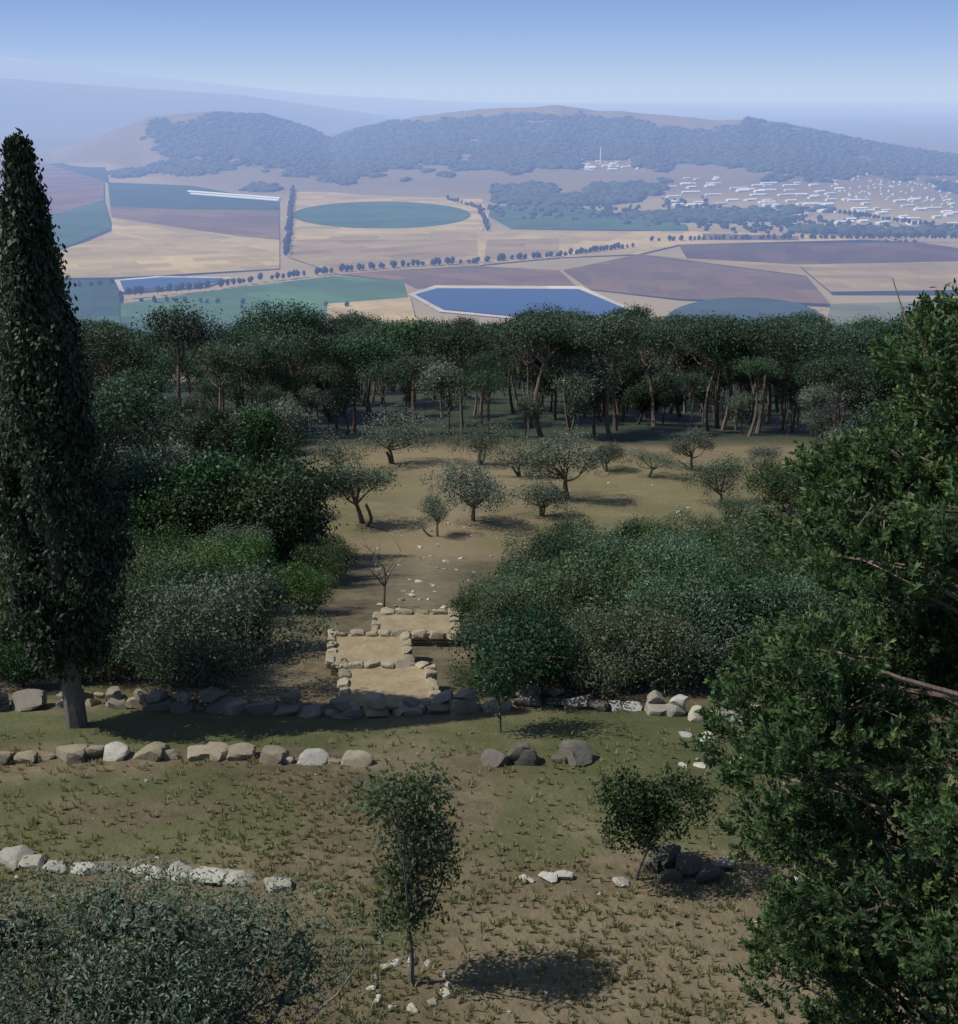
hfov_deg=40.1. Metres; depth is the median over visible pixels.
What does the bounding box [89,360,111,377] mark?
pine tree
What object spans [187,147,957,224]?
valley buildings
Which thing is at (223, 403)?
pine tree
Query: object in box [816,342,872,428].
pine tree
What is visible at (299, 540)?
bush
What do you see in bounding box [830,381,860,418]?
pine tree
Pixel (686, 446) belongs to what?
olive tree
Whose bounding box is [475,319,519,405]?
pine tree
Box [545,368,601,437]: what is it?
pine tree
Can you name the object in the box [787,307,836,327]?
pine tree
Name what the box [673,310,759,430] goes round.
pine tree
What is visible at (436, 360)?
pine tree
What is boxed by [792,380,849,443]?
pine tree
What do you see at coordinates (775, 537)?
bush
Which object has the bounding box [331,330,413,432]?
pine tree
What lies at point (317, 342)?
pine tree
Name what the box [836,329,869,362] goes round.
pine tree
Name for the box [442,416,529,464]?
olive
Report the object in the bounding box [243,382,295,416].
pine tree
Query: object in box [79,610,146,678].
bush
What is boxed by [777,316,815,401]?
pine tree
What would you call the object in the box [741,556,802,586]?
bush
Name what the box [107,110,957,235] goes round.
hill woodland trees
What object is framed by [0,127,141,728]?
cypress tree
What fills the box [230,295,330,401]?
pine tree
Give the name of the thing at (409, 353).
pine tree
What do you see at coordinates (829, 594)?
bush
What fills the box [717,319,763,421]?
pine tree
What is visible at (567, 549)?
bush
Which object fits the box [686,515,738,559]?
bush
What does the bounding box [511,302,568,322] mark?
pine tree
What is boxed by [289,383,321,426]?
pine tree
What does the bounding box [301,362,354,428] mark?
pine tree
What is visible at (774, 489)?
tree
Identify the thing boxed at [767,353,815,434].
pine tree
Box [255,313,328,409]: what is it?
pine tree
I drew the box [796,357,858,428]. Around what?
pine tree
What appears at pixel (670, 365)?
pine tree
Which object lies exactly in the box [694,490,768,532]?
bush
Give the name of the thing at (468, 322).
pine tree
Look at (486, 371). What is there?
pine tree
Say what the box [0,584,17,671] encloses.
bush
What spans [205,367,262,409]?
pine tree
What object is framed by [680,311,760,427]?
pine tree
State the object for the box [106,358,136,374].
pine tree
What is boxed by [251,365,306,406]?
pine tree
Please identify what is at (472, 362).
pine tree
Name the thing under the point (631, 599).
bush
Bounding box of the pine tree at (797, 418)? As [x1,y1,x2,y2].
[775,382,822,425]
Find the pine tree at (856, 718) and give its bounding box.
[677,277,957,1023]
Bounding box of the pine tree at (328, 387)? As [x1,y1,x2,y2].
[316,374,347,421]
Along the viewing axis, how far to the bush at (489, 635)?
40.91 m
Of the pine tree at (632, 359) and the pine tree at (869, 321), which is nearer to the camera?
the pine tree at (632, 359)
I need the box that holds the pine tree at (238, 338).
[198,324,252,409]
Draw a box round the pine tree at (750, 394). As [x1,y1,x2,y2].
[733,383,761,413]
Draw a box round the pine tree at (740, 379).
[719,363,768,429]
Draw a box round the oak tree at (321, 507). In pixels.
[259,477,348,566]
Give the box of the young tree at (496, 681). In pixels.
[459,610,558,732]
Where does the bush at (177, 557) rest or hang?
on the terrain ground at (78, 116)
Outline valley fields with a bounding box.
[0,163,957,335]
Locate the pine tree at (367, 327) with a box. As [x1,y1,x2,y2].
[355,318,401,403]
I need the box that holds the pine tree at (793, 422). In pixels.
[772,357,819,431]
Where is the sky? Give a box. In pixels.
[0,0,957,102]
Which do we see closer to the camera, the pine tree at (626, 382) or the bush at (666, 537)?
the bush at (666, 537)
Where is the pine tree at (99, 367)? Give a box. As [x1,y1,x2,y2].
[89,357,111,376]
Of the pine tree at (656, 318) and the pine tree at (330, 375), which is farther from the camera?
the pine tree at (656, 318)
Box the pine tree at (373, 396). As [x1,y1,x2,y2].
[345,318,394,402]
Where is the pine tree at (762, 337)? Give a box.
[723,314,812,432]
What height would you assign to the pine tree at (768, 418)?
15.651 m
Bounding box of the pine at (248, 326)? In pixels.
[232,315,259,403]
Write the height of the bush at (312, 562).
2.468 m
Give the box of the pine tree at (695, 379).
[672,369,714,433]
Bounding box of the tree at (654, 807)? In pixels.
[589,760,725,880]
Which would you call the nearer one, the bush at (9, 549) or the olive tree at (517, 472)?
the bush at (9, 549)
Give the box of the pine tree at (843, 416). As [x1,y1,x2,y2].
[836,358,878,427]
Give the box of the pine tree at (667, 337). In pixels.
[618,319,688,426]
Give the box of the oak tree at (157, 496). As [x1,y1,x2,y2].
[126,461,217,540]
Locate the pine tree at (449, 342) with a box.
[410,315,499,429]
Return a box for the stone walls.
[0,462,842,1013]
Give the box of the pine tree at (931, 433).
[879,432,947,454]
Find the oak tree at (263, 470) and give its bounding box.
[192,444,316,521]
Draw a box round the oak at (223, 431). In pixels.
[200,413,252,473]
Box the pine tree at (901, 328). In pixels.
[880,306,951,379]
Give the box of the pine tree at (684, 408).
[660,345,698,412]
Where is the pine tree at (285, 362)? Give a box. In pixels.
[254,352,305,376]
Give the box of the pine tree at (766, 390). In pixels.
[743,372,781,416]
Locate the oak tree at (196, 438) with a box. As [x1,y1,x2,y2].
[182,416,229,454]
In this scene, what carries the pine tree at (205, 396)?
on the terrain ground at (78, 116)
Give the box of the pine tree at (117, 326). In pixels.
[78,313,123,388]
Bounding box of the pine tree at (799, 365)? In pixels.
[785,351,827,435]
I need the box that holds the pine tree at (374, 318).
[359,315,387,322]
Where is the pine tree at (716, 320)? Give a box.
[689,311,739,404]
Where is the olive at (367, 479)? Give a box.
[317,451,400,525]
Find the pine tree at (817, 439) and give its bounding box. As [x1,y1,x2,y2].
[816,424,851,448]
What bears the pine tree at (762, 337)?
on the terrain ground at (78, 116)
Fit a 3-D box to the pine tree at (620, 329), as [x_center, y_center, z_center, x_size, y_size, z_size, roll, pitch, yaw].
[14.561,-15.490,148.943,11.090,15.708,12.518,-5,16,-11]
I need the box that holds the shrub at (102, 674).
[57,621,143,684]
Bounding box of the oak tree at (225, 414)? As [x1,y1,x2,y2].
[194,399,253,450]
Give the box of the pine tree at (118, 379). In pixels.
[95,375,179,451]
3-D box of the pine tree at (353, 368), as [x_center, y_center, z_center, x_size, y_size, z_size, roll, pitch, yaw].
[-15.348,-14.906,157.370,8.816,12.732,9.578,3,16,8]
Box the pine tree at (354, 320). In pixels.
[326,309,371,330]
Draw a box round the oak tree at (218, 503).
[144,467,281,554]
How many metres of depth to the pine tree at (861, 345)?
148.45 m
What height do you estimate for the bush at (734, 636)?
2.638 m
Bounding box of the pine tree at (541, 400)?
[520,358,555,414]
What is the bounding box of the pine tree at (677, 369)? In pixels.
[651,316,700,413]
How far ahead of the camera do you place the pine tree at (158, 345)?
163.12 m
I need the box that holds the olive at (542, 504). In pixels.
[501,477,573,518]
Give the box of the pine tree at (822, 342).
[778,317,867,432]
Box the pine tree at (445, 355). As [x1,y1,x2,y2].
[429,347,467,396]
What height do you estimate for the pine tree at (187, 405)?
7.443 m
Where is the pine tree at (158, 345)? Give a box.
[112,331,165,372]
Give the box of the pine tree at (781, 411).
[780,323,819,423]
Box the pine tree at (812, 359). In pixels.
[800,350,859,413]
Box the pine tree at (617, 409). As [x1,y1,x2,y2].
[615,354,644,413]
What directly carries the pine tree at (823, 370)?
on the terrain ground at (78, 116)
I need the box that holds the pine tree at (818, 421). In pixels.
[802,405,838,453]
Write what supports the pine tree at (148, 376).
on the terrain ground at (78, 116)
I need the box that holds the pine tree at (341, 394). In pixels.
[318,370,364,434]
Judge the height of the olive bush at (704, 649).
3.871 m
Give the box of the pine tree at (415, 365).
[388,351,434,430]
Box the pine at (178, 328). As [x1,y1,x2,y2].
[121,298,234,450]
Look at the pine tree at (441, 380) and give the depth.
147.65 m
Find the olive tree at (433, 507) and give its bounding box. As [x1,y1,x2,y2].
[415,490,458,536]
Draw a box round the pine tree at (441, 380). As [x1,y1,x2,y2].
[412,357,478,435]
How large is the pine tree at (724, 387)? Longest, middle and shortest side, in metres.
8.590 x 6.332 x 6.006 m
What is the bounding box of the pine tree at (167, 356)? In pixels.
[139,342,205,396]
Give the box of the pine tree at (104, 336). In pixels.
[75,314,143,379]
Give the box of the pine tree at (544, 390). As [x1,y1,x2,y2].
[524,372,554,407]
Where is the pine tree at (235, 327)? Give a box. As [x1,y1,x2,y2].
[206,322,256,389]
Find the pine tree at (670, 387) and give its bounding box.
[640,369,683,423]
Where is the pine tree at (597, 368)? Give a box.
[561,352,624,436]
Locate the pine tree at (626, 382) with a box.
[606,351,639,417]
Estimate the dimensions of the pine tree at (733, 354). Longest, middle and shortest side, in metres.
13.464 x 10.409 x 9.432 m
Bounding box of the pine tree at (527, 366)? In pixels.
[482,309,558,428]
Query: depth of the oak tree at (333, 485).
78.88 m
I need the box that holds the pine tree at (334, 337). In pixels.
[316,331,353,422]
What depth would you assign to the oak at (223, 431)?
109.98 m
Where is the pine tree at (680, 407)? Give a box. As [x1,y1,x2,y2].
[659,315,687,410]
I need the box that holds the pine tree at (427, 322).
[404,317,443,326]
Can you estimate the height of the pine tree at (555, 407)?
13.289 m
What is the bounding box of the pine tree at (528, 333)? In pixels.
[497,304,592,436]
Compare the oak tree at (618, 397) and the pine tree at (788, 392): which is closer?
the pine tree at (788, 392)
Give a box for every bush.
[0,538,42,579]
[0,546,49,606]
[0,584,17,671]
[0,596,22,687]
[0,636,50,687]
[0,843,414,1023]
[35,526,157,571]
[50,554,188,680]
[71,549,179,579]
[79,587,227,689]
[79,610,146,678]
[88,436,183,508]
[93,542,167,567]
[96,392,207,484]
[102,572,245,679]
[108,557,340,709]
[113,519,196,565]
[115,545,167,592]
[120,596,233,688]
[121,550,219,593]
[126,542,241,575]
[127,572,219,617]
[130,531,214,565]
[134,556,210,595]
[147,530,207,563]
[153,549,235,566]
[166,501,250,547]
[168,631,256,689]
[178,520,287,579]
[181,536,263,571]
[186,554,267,598]
[201,550,289,669]
[203,525,315,618]
[238,596,275,646]
[254,394,322,449]
[272,536,290,566]
[273,545,283,564]
[278,535,360,584]
[279,513,322,565]
[281,530,362,573]
[282,543,343,583]
[300,533,348,559]
[314,531,345,544]
[440,594,591,697]
[441,654,501,692]
[446,573,507,642]
[452,565,548,641]
[453,548,554,620]
[453,609,585,696]
[488,609,606,683]
[494,557,551,581]
[495,544,565,583]
[495,562,511,577]
[499,506,608,559]
[502,548,609,624]
[505,544,639,622]
[505,557,547,616]
[521,518,598,566]
[529,515,583,554]
[533,537,617,616]
[535,591,604,660]
[544,588,703,703]
[553,517,651,566]
[556,560,741,690]
[577,520,726,610]
[578,594,709,682]
[579,577,628,646]
[587,538,628,566]
[587,572,764,696]
[595,550,675,611]
[597,526,665,551]
[598,577,659,608]
[605,514,653,541]
[609,521,678,568]
[610,551,682,576]
[615,578,737,682]
[623,513,687,552]
[624,524,740,583]
[626,503,705,540]
[634,524,721,568]
[648,575,689,613]
[659,529,751,576]
[663,563,837,673]
[675,600,770,670]
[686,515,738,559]
[689,524,774,570]
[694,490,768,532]
[704,623,759,669]
[712,502,808,564]
[719,532,843,585]
[732,569,890,651]
[739,522,839,569]
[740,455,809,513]
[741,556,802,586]
[751,568,801,597]
[770,561,873,628]
[787,565,868,614]
[803,580,911,658]
[835,599,955,663]
[842,581,939,664]
[883,593,936,659]
[888,599,957,650]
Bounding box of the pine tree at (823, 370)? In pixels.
[789,349,874,457]
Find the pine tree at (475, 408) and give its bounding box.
[455,349,501,414]
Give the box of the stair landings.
[331,613,456,711]
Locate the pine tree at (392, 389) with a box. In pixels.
[381,318,412,391]
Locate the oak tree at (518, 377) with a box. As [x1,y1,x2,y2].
[507,365,526,388]
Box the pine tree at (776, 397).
[771,382,787,412]
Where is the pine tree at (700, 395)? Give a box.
[681,376,724,427]
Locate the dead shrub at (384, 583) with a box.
[348,534,424,606]
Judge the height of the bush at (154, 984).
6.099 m
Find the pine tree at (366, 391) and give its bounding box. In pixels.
[345,327,389,417]
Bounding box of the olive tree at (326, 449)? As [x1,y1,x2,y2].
[303,427,371,481]
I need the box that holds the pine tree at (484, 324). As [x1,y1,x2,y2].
[472,321,494,330]
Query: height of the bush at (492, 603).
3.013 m
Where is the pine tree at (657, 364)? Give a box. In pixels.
[618,351,667,418]
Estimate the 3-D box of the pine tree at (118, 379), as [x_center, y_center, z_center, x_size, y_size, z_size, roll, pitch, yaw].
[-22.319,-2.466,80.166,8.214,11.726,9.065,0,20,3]
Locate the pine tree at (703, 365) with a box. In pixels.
[671,320,715,418]
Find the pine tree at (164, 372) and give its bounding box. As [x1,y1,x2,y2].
[127,362,173,396]
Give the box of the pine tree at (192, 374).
[170,364,209,414]
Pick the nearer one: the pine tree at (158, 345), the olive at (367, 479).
the olive at (367, 479)
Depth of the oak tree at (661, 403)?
175.13 m
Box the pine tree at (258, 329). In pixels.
[234,315,304,394]
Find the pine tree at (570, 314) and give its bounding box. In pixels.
[547,305,593,326]
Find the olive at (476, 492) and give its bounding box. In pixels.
[420,454,514,520]
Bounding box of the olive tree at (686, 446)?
[663,425,717,469]
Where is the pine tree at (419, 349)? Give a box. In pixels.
[401,326,430,389]
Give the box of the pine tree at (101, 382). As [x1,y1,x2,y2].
[93,375,106,387]
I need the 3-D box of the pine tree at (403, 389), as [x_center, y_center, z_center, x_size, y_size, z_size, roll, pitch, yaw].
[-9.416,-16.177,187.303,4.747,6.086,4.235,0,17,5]
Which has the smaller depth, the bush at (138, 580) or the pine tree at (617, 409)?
the bush at (138, 580)
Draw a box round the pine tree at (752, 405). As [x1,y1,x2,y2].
[735,338,801,422]
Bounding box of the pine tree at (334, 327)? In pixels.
[305,308,350,415]
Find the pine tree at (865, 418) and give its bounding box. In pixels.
[836,392,928,435]
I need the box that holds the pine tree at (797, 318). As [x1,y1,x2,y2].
[764,310,816,326]
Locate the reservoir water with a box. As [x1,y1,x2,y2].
[120,277,625,317]
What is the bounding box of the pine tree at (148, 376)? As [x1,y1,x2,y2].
[105,366,179,402]
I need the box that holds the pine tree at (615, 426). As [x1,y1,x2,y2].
[576,312,652,430]
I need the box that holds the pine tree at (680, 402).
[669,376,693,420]
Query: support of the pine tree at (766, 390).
on the terrain ground at (78, 116)
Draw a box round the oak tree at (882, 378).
[828,358,904,421]
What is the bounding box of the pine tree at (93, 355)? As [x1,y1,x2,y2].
[77,337,111,372]
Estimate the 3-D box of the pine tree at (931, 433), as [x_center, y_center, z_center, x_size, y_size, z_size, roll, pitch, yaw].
[21.983,-0.304,66.279,5.933,8.485,6.254,-13,22,-30]
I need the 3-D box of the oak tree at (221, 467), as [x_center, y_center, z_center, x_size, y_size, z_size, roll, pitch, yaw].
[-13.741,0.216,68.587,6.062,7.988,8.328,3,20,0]
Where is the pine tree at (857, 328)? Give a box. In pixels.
[837,323,886,413]
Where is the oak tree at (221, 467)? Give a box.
[159,443,262,542]
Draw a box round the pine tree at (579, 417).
[558,355,591,420]
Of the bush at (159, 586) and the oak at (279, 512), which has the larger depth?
the oak at (279, 512)
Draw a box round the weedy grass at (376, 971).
[0,727,957,1023]
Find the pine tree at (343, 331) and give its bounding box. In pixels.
[328,325,355,337]
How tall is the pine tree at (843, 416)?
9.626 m
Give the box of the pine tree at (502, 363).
[500,356,516,395]
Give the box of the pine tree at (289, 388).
[277,375,304,421]
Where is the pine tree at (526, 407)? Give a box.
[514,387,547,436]
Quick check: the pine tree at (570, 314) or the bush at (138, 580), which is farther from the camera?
the pine tree at (570, 314)
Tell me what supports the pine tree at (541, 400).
on the terrain ground at (78, 116)
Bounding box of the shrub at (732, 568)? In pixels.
[668,546,808,667]
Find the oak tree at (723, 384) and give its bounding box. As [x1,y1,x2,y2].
[716,379,732,391]
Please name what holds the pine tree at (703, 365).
on the terrain ground at (78, 116)
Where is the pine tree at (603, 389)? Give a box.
[584,354,626,420]
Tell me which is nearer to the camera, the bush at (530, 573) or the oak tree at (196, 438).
the bush at (530, 573)
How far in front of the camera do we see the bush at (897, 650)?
40.94 m
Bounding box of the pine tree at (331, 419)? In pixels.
[294,331,345,422]
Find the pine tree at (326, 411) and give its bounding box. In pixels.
[312,390,342,431]
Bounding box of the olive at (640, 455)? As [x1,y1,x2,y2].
[623,446,685,476]
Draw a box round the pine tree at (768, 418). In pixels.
[743,312,808,423]
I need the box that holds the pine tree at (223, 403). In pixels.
[192,341,250,412]
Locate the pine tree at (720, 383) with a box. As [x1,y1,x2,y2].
[675,348,725,401]
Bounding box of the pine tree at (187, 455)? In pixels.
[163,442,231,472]
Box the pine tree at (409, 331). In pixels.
[369,314,453,426]
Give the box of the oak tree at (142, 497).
[114,484,154,538]
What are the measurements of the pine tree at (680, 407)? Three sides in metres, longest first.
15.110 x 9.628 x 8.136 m
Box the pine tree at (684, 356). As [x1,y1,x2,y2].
[647,311,712,416]
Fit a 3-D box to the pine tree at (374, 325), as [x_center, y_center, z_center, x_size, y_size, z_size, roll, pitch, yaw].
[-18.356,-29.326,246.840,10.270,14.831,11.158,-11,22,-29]
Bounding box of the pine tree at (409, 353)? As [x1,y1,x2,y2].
[390,346,428,410]
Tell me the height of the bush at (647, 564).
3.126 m
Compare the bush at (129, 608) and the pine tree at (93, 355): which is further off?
the pine tree at (93, 355)
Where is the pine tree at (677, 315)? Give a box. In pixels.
[665,310,692,319]
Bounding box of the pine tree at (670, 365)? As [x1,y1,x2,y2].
[661,353,693,377]
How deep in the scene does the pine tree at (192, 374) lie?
183.31 m
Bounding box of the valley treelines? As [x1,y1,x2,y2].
[76,183,957,318]
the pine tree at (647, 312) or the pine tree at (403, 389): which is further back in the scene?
the pine tree at (647, 312)
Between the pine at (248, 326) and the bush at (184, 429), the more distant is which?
the pine at (248, 326)
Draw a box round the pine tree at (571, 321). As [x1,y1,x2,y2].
[560,313,596,396]
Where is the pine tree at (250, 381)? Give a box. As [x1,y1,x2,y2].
[221,352,279,401]
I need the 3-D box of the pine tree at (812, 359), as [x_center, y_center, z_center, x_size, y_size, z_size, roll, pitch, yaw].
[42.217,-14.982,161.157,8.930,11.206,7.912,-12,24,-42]
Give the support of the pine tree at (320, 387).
on the terrain ground at (78, 116)
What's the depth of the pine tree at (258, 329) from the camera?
177.34 m
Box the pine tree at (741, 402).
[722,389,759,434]
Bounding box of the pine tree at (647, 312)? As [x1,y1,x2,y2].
[605,302,656,319]
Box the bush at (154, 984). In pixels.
[0,843,414,1023]
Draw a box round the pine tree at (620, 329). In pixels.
[561,309,661,438]
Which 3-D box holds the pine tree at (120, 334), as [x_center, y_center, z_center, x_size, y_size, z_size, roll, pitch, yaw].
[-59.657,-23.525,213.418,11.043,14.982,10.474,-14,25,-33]
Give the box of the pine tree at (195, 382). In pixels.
[182,371,216,393]
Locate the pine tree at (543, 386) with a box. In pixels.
[506,351,563,421]
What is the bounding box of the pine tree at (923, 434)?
[867,415,957,445]
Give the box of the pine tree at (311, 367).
[288,357,319,424]
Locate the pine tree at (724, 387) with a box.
[710,366,732,419]
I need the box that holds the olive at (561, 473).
[511,427,605,499]
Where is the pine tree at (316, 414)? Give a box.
[314,361,322,417]
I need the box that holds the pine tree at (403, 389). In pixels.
[397,378,424,405]
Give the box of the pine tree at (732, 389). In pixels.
[704,351,748,413]
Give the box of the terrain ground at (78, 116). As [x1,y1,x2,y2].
[0,56,957,1023]
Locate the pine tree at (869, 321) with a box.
[833,312,892,333]
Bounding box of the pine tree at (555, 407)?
[525,346,584,418]
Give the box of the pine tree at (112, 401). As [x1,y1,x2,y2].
[85,369,182,538]
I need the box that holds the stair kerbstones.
[325,607,460,712]
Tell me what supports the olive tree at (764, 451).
on the terrain ground at (78, 116)
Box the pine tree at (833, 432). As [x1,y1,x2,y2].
[815,426,844,461]
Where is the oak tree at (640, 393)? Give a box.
[617,374,667,423]
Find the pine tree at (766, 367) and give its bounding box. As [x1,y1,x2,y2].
[733,355,784,435]
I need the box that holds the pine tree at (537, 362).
[508,347,567,426]
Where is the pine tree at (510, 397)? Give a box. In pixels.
[488,323,514,413]
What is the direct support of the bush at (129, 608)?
on the terrain ground at (78, 116)
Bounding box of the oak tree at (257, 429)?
[225,397,309,470]
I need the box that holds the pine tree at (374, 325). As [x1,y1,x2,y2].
[356,316,393,391]
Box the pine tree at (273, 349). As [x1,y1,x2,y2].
[239,327,314,405]
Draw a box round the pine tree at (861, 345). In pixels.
[851,319,911,397]
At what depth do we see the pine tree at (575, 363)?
176.65 m
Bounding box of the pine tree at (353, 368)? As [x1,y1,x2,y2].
[320,334,385,432]
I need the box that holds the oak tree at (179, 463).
[125,450,228,506]
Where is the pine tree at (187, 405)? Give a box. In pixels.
[159,392,201,456]
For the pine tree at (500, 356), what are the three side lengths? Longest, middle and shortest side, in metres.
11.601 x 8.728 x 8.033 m
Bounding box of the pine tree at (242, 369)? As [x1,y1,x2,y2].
[207,340,254,411]
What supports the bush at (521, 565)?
on the terrain ground at (78, 116)
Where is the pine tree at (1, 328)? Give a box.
[0,309,7,347]
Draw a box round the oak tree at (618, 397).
[614,371,645,412]
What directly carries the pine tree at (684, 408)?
on the terrain ground at (78, 116)
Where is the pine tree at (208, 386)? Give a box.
[190,372,244,403]
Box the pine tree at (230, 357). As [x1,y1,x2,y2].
[187,338,266,416]
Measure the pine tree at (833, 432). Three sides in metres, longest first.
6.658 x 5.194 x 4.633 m
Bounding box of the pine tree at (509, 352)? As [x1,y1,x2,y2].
[487,342,546,414]
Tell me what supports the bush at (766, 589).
on the terrain ground at (78, 116)
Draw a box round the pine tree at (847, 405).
[819,322,869,408]
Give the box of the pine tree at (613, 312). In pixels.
[569,306,654,408]
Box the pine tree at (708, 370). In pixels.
[686,360,730,419]
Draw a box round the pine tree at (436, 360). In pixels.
[425,352,466,417]
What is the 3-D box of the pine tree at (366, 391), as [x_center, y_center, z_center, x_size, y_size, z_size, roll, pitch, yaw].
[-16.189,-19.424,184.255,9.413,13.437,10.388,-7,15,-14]
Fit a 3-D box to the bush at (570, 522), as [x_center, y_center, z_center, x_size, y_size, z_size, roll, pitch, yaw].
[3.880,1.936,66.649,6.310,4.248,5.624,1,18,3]
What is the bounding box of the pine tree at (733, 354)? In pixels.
[688,336,767,429]
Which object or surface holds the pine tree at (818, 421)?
on the terrain ground at (78, 116)
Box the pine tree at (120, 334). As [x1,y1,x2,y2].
[110,324,140,377]
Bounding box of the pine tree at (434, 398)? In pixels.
[417,326,455,400]
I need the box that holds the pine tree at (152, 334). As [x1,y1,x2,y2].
[134,329,164,364]
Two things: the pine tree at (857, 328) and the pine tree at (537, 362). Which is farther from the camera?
the pine tree at (857, 328)
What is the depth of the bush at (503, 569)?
59.11 m
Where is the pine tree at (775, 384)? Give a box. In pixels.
[761,371,803,430]
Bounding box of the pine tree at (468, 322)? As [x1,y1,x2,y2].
[448,315,489,331]
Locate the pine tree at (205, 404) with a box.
[183,390,218,420]
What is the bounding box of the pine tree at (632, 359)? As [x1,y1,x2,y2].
[587,346,651,421]
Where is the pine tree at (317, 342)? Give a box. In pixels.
[261,321,344,433]
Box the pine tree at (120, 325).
[105,318,133,331]
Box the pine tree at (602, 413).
[584,324,649,416]
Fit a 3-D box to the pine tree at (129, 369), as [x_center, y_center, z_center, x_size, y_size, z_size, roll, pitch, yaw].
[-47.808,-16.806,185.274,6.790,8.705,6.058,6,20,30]
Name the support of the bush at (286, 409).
on the terrain ground at (78, 116)
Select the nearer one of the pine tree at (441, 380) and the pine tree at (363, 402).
the pine tree at (441, 380)
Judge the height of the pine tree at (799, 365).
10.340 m
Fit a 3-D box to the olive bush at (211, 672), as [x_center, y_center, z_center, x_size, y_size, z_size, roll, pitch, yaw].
[-7.886,3.665,39.278,6.368,4.804,6.156,6,19,18]
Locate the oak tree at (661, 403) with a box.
[645,375,677,418]
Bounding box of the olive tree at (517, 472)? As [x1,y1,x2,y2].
[478,433,566,475]
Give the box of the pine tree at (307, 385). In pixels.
[284,372,318,414]
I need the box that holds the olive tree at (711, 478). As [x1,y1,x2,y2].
[673,451,758,504]
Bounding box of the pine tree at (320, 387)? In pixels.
[298,358,329,423]
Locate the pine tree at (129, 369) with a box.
[119,362,155,398]
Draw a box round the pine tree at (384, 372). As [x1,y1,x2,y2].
[353,355,412,434]
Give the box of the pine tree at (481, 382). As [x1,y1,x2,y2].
[459,366,515,432]
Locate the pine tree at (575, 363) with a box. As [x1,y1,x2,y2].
[564,353,597,417]
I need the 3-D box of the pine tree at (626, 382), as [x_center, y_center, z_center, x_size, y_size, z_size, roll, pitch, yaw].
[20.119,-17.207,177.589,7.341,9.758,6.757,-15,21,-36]
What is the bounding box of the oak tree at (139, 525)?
[119,499,187,550]
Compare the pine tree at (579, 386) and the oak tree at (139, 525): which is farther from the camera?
the pine tree at (579, 386)
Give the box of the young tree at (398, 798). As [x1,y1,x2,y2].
[337,747,482,985]
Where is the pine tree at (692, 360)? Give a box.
[674,353,701,412]
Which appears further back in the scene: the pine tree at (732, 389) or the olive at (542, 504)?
the pine tree at (732, 389)
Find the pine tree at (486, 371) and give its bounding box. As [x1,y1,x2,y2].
[463,365,502,426]
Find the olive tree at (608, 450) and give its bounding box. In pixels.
[581,440,637,471]
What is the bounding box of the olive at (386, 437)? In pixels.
[353,402,447,463]
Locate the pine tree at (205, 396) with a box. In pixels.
[190,391,218,419]
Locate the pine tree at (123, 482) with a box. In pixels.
[82,437,147,509]
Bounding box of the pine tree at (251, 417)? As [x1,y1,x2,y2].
[227,398,285,454]
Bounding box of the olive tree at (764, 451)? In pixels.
[742,444,784,470]
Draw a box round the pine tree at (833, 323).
[815,319,840,335]
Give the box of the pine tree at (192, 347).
[156,337,206,402]
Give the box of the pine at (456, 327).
[430,318,467,330]
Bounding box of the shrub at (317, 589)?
[276,561,344,613]
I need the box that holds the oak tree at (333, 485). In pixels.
[255,448,354,539]
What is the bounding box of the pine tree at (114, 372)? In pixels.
[102,363,128,383]
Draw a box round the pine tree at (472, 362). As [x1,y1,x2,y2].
[458,352,513,420]
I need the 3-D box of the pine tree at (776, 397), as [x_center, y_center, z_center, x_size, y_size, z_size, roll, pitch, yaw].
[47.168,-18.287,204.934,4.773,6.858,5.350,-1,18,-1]
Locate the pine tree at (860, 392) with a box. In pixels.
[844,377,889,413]
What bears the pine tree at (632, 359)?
on the terrain ground at (78, 116)
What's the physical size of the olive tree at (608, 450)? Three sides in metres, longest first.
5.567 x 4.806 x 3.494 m
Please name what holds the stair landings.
on the terrain ground at (78, 116)
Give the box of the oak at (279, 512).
[215,449,329,573]
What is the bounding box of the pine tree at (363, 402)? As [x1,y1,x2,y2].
[353,329,396,406]
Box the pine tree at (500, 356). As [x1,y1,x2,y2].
[479,340,508,410]
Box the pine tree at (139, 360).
[100,336,169,377]
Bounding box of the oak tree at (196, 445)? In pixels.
[177,416,210,455]
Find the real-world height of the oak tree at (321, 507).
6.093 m
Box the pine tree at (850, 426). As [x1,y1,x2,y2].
[826,411,865,444]
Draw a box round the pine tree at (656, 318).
[646,314,681,396]
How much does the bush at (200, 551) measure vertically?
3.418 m
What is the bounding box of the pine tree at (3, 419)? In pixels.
[0,356,11,451]
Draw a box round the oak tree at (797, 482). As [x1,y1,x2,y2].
[775,471,840,500]
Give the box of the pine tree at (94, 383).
[87,376,100,390]
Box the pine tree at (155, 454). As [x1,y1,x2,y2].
[121,434,197,491]
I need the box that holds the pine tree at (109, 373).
[91,324,153,386]
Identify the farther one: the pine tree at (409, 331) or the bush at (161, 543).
the pine tree at (409, 331)
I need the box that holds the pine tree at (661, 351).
[645,320,673,378]
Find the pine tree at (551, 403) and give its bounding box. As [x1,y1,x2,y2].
[549,356,567,411]
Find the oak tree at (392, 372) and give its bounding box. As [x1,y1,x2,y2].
[380,356,400,390]
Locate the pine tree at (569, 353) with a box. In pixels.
[531,317,604,434]
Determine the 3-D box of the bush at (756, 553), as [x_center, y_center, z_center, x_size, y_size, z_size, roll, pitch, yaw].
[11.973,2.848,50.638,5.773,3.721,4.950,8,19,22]
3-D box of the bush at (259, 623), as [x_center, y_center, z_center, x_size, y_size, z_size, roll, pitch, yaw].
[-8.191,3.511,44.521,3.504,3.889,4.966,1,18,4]

